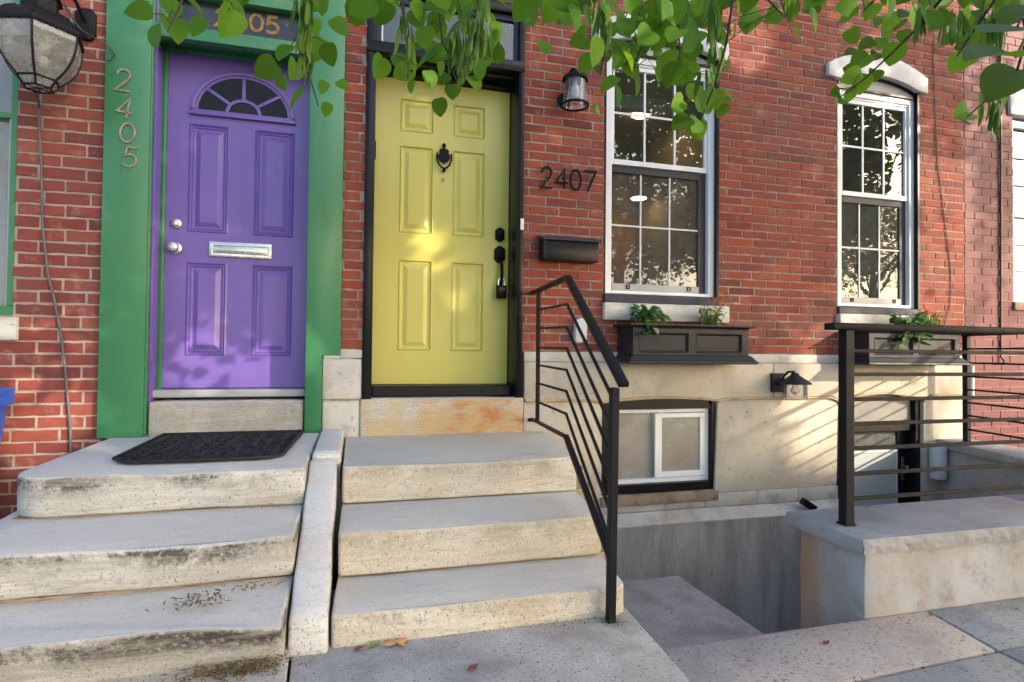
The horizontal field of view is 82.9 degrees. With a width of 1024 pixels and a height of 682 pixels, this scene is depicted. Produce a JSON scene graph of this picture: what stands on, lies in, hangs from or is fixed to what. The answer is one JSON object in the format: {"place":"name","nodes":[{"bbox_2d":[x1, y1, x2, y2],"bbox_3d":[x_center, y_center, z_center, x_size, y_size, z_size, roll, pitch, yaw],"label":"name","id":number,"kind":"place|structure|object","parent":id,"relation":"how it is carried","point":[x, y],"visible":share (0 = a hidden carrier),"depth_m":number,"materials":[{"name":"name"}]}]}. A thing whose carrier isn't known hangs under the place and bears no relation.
{"place":"outdoors","nodes":[
{"label":"outdoors","id":0,"kind":"place"},
{"bbox_2d":[92,641,291,681],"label":"sidewalk","id":1,"kind":"structure","parent":0,"point":[282,674],"depth_m":1.69,"materials":[{"name":"concrete"}]},
{"bbox_2d":[0,387,14,444],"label":"recycling bin","id":2,"kind":"object","parent":1,"relation":"on","point":[7,396],"visible":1,"depth_m":2.94,"materials":[{"name":"blue plastic"}]},
{"bbox_2d":[0,433,318,681],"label":"marble stoop","id":3,"kind":"object","parent":1,"relation":"on","point":[91,529],"visible":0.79,"depth_m":1.94,"materials":[{"name":"white stone"}]},
{"bbox_2d":[112,430,302,463],"bbox_3d":[-1.470,0.517,2.900,0.744,0.017,0.854,1,-1,-15],"label":"door mat","id":4,"kind":"object","parent":3,"relation":"on","point":[203,446],"depth_m":2.81,"materials":[{"name":"black rubber"}]},
{"bbox_2d":[137,503,430,681],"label":"leaf litter","id":5,"kind":"object","parent":1,"relation":"on","point":[232,668],"visible":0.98,"depth_m":1.72,"materials":[{"name":"brown plant"}]},
{"bbox_2d":[289,590,690,681],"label":"sidewalk","id":6,"kind":"structure","parent":0,"point":[597,650],"depth_m":1.83,"materials":[{"name":"concrete"}]},
{"bbox_2d":[288,429,343,657],"bbox_3d":[-0.858,0.767,2.651,0.139,0.509,1.672,1,-1,-15],"label":"stair cheek","id":7,"kind":"object","parent":6,"relation":"on","point":[313,584],"visible":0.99,"depth_m":2.14,"materials":[{"name":"white stone"}]},
{"bbox_2d":[368,640,379,646],"bbox_3d":[-0.452,0.992,1.898,0.040,0.009,0.028,1,-1,-15],"label":"fallen leaf","id":8,"kind":"object","parent":6,"relation":"on","point":[372,644],"visible":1,"depth_m":1.90,"materials":[{"name":"green plant"}]},
{"bbox_2d":[384,638,407,645],"bbox_3d":[-0.382,0.993,1.916,0.077,0.009,0.067,1,-1,-1],"label":"fallen leaf","id":9,"kind":"object","parent":6,"relation":"on","point":[400,641],"visible":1,"depth_m":1.91,"materials":[{"name":"orange plant"}]},
{"bbox_2d":[467,663,478,670],"bbox_3d":[-0.118,0.993,1.764,0.039,0.009,0.026,1,-1,-15],"label":"fallen leaf","id":10,"kind":"object","parent":6,"relation":"on","point":[472,667],"visible":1,"depth_m":1.76,"materials":[{"name":"red plant"}]},
{"bbox_2d":[331,431,622,647],"bbox_3d":[-0.184,0.812,2.856,1.284,0.480,1.669,1,-1,-15],"label":"marble stoop","id":11,"kind":"object","parent":6,"relation":"on","point":[443,534],"visible":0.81,"depth_m":2.35,"materials":[{"name":"stone"}]},
{"bbox_2d":[332,608,672,649],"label":"weeds","id":12,"kind":"object","parent":6,"relation":"on","point":[616,622],"visible":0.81,"depth_m":2.06,"materials":[{"name":"plant"}]},
{"bbox_2d":[528,275,628,623],"bbox_3d":[0.255,0.344,2.902,0.050,1.377,1.879,1,-1,-8],"label":"stair railing","id":13,"kind":"object","parent":6,"relation":"on","point":[607,534],"visible":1,"depth_m":2.29,"materials":[{"name":"black metal"}]},
{"bbox_2d":[763,628,800,634],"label":"areaway floor","id":14,"kind":"structure","parent":0,"point":[780,631],"depth_m":4.18,"materials":[{"name":"concrete"}]},
{"bbox_2d":[322,0,964,632],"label":"brick rowhouse","id":15,"kind":"structure","parent":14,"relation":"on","point":[788,206],"depth_m":4.17,"materials":[{"name":"brick"}]},
{"bbox_2d":[372,77,509,383],"bbox_3d":[-0.472,-0.728,3.899,0.935,2.031,0.126,1,-1,-15],"label":"front door","id":16,"kind":"structure","parent":15,"relation":"in","point":[441,188],"depth_m":3.91,"materials":[{"name":"yellow paint"}]},
{"bbox_2d":[496,278,506,298],"bbox_3d":[-0.071,-0.359,3.952,0.070,0.140,0.038,1,-1,-15],"label":"key lockbox","id":17,"kind":"object","parent":16,"relation":"hanging from","point":[501,291],"visible":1,"depth_m":3.94,"materials":[{"name":"black metal"}]},
{"bbox_2d":[377,0,517,60],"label":"transom window","id":18,"kind":"structure","parent":15,"relation":"in","point":[507,19],"depth_m":3.85,"materials":[{"name":"glass"}]},
{"bbox_2d":[520,218,523,229],"bbox_3d":[0.066,-0.766,3.803,0.022,0.075,0.016,1,-1,-15],"label":"doorbell","id":19,"kind":"object","parent":15,"relation":"attached to","point":[521,224],"visible":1,"depth_m":3.80,"materials":[{"name":"white plastic"}]},
{"bbox_2d":[537,235,600,263],"bbox_3d":[0.381,-0.616,3.854,0.412,0.172,0.112,1,-1,-15],"label":"mailbox","id":20,"kind":"object","parent":15,"relation":"attached to","point":[567,249],"visible":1,"depth_m":3.82,"materials":[{"name":"black paint"}]},
{"bbox_2d":[557,68,588,111],"bbox_3d":[0.412,-1.677,3.827,0.187,0.268,0.217,1,-1,-15],"label":"wall lantern","id":21,"kind":"object","parent":15,"relation":"attached to","point":[574,78],"depth_m":3.83,"materials":[{"name":"black metal"}]},
{"bbox_2d":[573,318,586,342],"bbox_3d":[0.460,-0.070,3.899,0.084,0.172,0.052,1,-1,-15],"label":"utility box","id":22,"kind":"object","parent":15,"relation":"attached to","point":[583,327],"visible":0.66,"depth_m":3.88,"materials":[{"name":"white plastic"}]},
{"bbox_2d":[600,399,717,507],"bbox_3d":[1.029,0.771,4.108,0.914,0.739,0.146,1,-1,-15],"label":"basement window","id":23,"kind":"structure","parent":15,"relation":"in","point":[684,443],"depth_m":4.12,"materials":[{"name":"black paint"}]},
{"bbox_2d":[591,14,728,322],"bbox_3d":[1.047,-1.220,4.145,1.079,2.168,0.149,1,-1,-15],"label":"window","id":24,"kind":"structure","parent":15,"relation":"in","point":[680,303],"depth_m":4.15,"materials":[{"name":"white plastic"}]},
{"bbox_2d":[613,323,758,364],"bbox_3d":[1.186,0.023,3.976,0.970,0.266,0.281,1,-1,-15],"label":"window box","id":25,"kind":"object","parent":15,"relation":"attached to","point":[692,344],"visible":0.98,"depth_m":3.88,"materials":[{"name":"grey paint"}]},
{"bbox_2d":[629,304,671,335],"bbox_3d":[0.885,-0.125,3.894,0.269,0.268,0.305,0,-1,43],"label":"trailing plant","id":26,"kind":"object","parent":25,"relation":"in","point":[651,316],"visible":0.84,"depth_m":3.85,"materials":[{"name":"green plant"}]},
{"bbox_2d":[695,296,728,324],"bbox_3d":[1.399,-0.188,4.057,0.230,0.257,0.160,1,-1,-15],"label":"marigold plant","id":27,"kind":"object","parent":25,"relation":"in","point":[709,320],"visible":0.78,"depth_m":4.04,"materials":[{"name":"green plant"}]},
{"bbox_2d":[770,371,811,399],"bbox_3d":[2.054,0.323,4.215,0.231,0.213,0.225,1,-1,-15],"label":"barn lamp","id":28,"kind":"object","parent":15,"relation":"attached to","point":[779,382],"visible":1,"depth_m":4.24,"materials":[{"name":"black metal"}]},
{"bbox_2d":[799,497,816,509],"bbox_3d":[2.183,1.207,4.271,0.115,0.097,0.055,1,-1,-3],"label":"vent cap","id":29,"kind":"object","parent":15,"relation":"attached to","point":[806,503],"visible":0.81,"depth_m":4.25,"materials":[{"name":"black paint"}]},
{"bbox_2d":[835,395,919,505],"bbox_3d":[2.884,1.265,4.678,0.843,1.703,0.180,1,-1,-15],"label":"basement door","id":30,"kind":"structure","parent":15,"relation":"in","point":[867,435],"depth_m":4.70,"materials":[{"name":"white paint"}]},
{"bbox_2d":[826,53,929,324],"bbox_3d":[2.897,-1.197,4.645,0.987,2.157,0.149,1,-1,-15],"label":"window","id":31,"kind":"structure","parent":15,"relation":"in","point":[878,199],"depth_m":4.69,"materials":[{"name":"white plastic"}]},
{"bbox_2d":[854,331,970,365],"bbox_3d":[3.032,0.051,4.475,0.970,0.266,0.281,1,-1,-15],"label":"window box","id":32,"kind":"object","parent":15,"relation":"attached to","point":[888,340],"visible":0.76,"depth_m":4.36,"materials":[{"name":"grey paint"}]},
{"bbox_2d":[888,312,934,348],"bbox_3d":[2.989,-0.081,4.381,0.321,0.278,0.312,1,-1,-15],"label":"trailing plant","id":33,"kind":"object","parent":32,"relation":"in","point":[918,318],"visible":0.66,"depth_m":4.33,"materials":[{"name":"green plant"}]},
{"bbox_2d":[917,309,943,324],"bbox_3d":[3.282,-0.145,4.571,0.241,0.223,0.156,1,-1,-30],"label":"marigold plant","id":34,"kind":"object","parent":32,"relation":"in","point":[934,316],"visible":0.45,"depth_m":4.56,"materials":[{"name":"green plant"}]},
{"bbox_2d":[929,442,947,479],"bbox_3d":[3.408,0.959,4.633,0.119,0.285,0.119,1,-1,-15],"label":"downspout","id":35,"kind":"object","parent":15,"relation":"attached to","point":[938,457],"visible":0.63,"depth_m":4.59,"materials":[{"name":"white metal"}]},
{"bbox_2d":[933,30,951,325],"bbox_3d":[3.552,-1.654,4.777,0.188,3.242,0.021,1,-1,-15],"label":"thin wire","id":36,"kind":"object","parent":15,"relation":"attached to","point":[939,179],"visible":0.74,"depth_m":4.77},
{"bbox_2d":[622,576,763,649],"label":"areaway steps","id":37,"kind":"structure","parent":14,"relation":"on","point":[652,602],"depth_m":3.38,"materials":[{"name":"concrete"}]},
{"bbox_2d":[786,438,1023,628],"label":"retaining wall","id":38,"kind":"structure","parent":14,"relation":"on","point":[945,551],"depth_m":2.29,"materials":[{"name":"concrete"}]},
{"bbox_2d":[825,322,1023,525],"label":"areaway railing","id":39,"kind":"object","parent":38,"relation":"on","point":[847,473],"visible":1,"depth_m":2.35,"materials":[{"name":"black metal"}]},
{"bbox_2d":[961,333,1023,441],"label":"areaway railing","id":40,"kind":"object","parent":38,"relation":"on","point":[966,390],"visible":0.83,"depth_m":4.54,"materials":[{"name":"black metal"}]},
{"bbox_2d":[963,4,1023,447],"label":"brick rowhouse","id":41,"kind":"structure","parent":14,"relation":"on","point":[981,227],"depth_m":4.92,"materials":[{"name":"red brick"}]},
{"bbox_2d":[971,366,974,394],"bbox_3d":[3.798,0.518,4.795,0.042,0.620,0.051,1,-1,-15],"label":"white conduit","id":42,"kind":"object","parent":41,"relation":"attached to","point":[972,380],"visible":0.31,"depth_m":4.78,"materials":[{"name":"white plastic"}]},
{"bbox_2d":[999,46,1005,362],"bbox_3d":[4.169,-1.587,4.931,0.041,3.557,0.045,1,-1,-15],"label":"black conduit","id":43,"kind":"object","parent":41,"relation":"attached to","point":[1000,142],"visible":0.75,"depth_m":4.93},
{"bbox_2d":[1007,89,1023,310],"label":"window","id":44,"kind":"structure","parent":41,"relation":"in","point":[1015,106],"depth_m":5.09,"materials":[{"name":"white plastic"}]},
{"bbox_2d":[663,611,994,681],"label":"sidewalk","id":45,"kind":"structure","parent":0,"point":[854,651],"depth_m":1.89,"materials":[{"name":"concrete"}]},
{"bbox_2d":[865,653,1023,681],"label":"sidewalk","id":46,"kind":"structure","parent":0,"point":[997,667],"depth_m":1.78,"materials":[{"name":"grey concrete"}]},
{"bbox_2d":[929,598,1023,653],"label":"sidewalk","id":47,"kind":"structure","parent":0,"point":[993,627],"depth_m":2.12,"materials":[{"name":"grey concrete"}]},
{"bbox_2d":[1002,648,1023,664],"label":"sidewalk","id":48,"kind":"structure","parent":0,"point":[1017,655],"depth_m":1.89,"materials":[{"name":"grey concrete"}]},
{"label":"sidewalk","id":49,"kind":"structure","parent":0,"visible":0},
{"bbox_2d":[123,0,1023,140],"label":"redbud tree","id":50,"kind":"object","parent":49,"relation":"on","point":[973,35],"visible":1,"depth_m":1.83,"materials":[{"name":"green plant"}]},
{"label":"sidewalk","id":51,"kind":"structure","parent":0,"visible":0},
{"bbox_2d":[0,0,345,519],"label":"brick rowhouse","id":52,"kind":"structure","parent":51,"relation":"on","point":[193,204],"depth_m":3.37,"materials":[{"name":"red brick"}]},
{"bbox_2d":[0,0,19,339],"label":"window","id":53,"kind":"structure","parent":52,"relation":"in","point":[9,83],"depth_m":3.12,"materials":[{"name":"green paint"}]},
{"bbox_2d":[33,92,71,452],"bbox_3d":[-2.442,-0.146,3.039,0.205,2.256,0.198,1,-1,-15],"label":"hanging cable","id":54,"kind":"object","parent":52,"relation":"attached to","point":[47,270],"visible":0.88,"depth_m":3.12,"materials":[{"name":"black rubber"}]},
{"bbox_2d":[0,0,114,93],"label":"wall lantern","id":55,"kind":"object","parent":52,"relation":"attached to","point":[51,32],"depth_m":2.96,"materials":[{"name":"black glass"}]},
{"bbox_2d":[162,51,309,387],"bbox_3d":[-1.642,-0.719,3.534,0.847,2.004,0.115,1,-1,-15],"label":"front door","id":56,"kind":"structure","parent":52,"relation":"in","point":[236,223],"depth_m":3.53,"materials":[{"name":"purple paint"}]}
]}

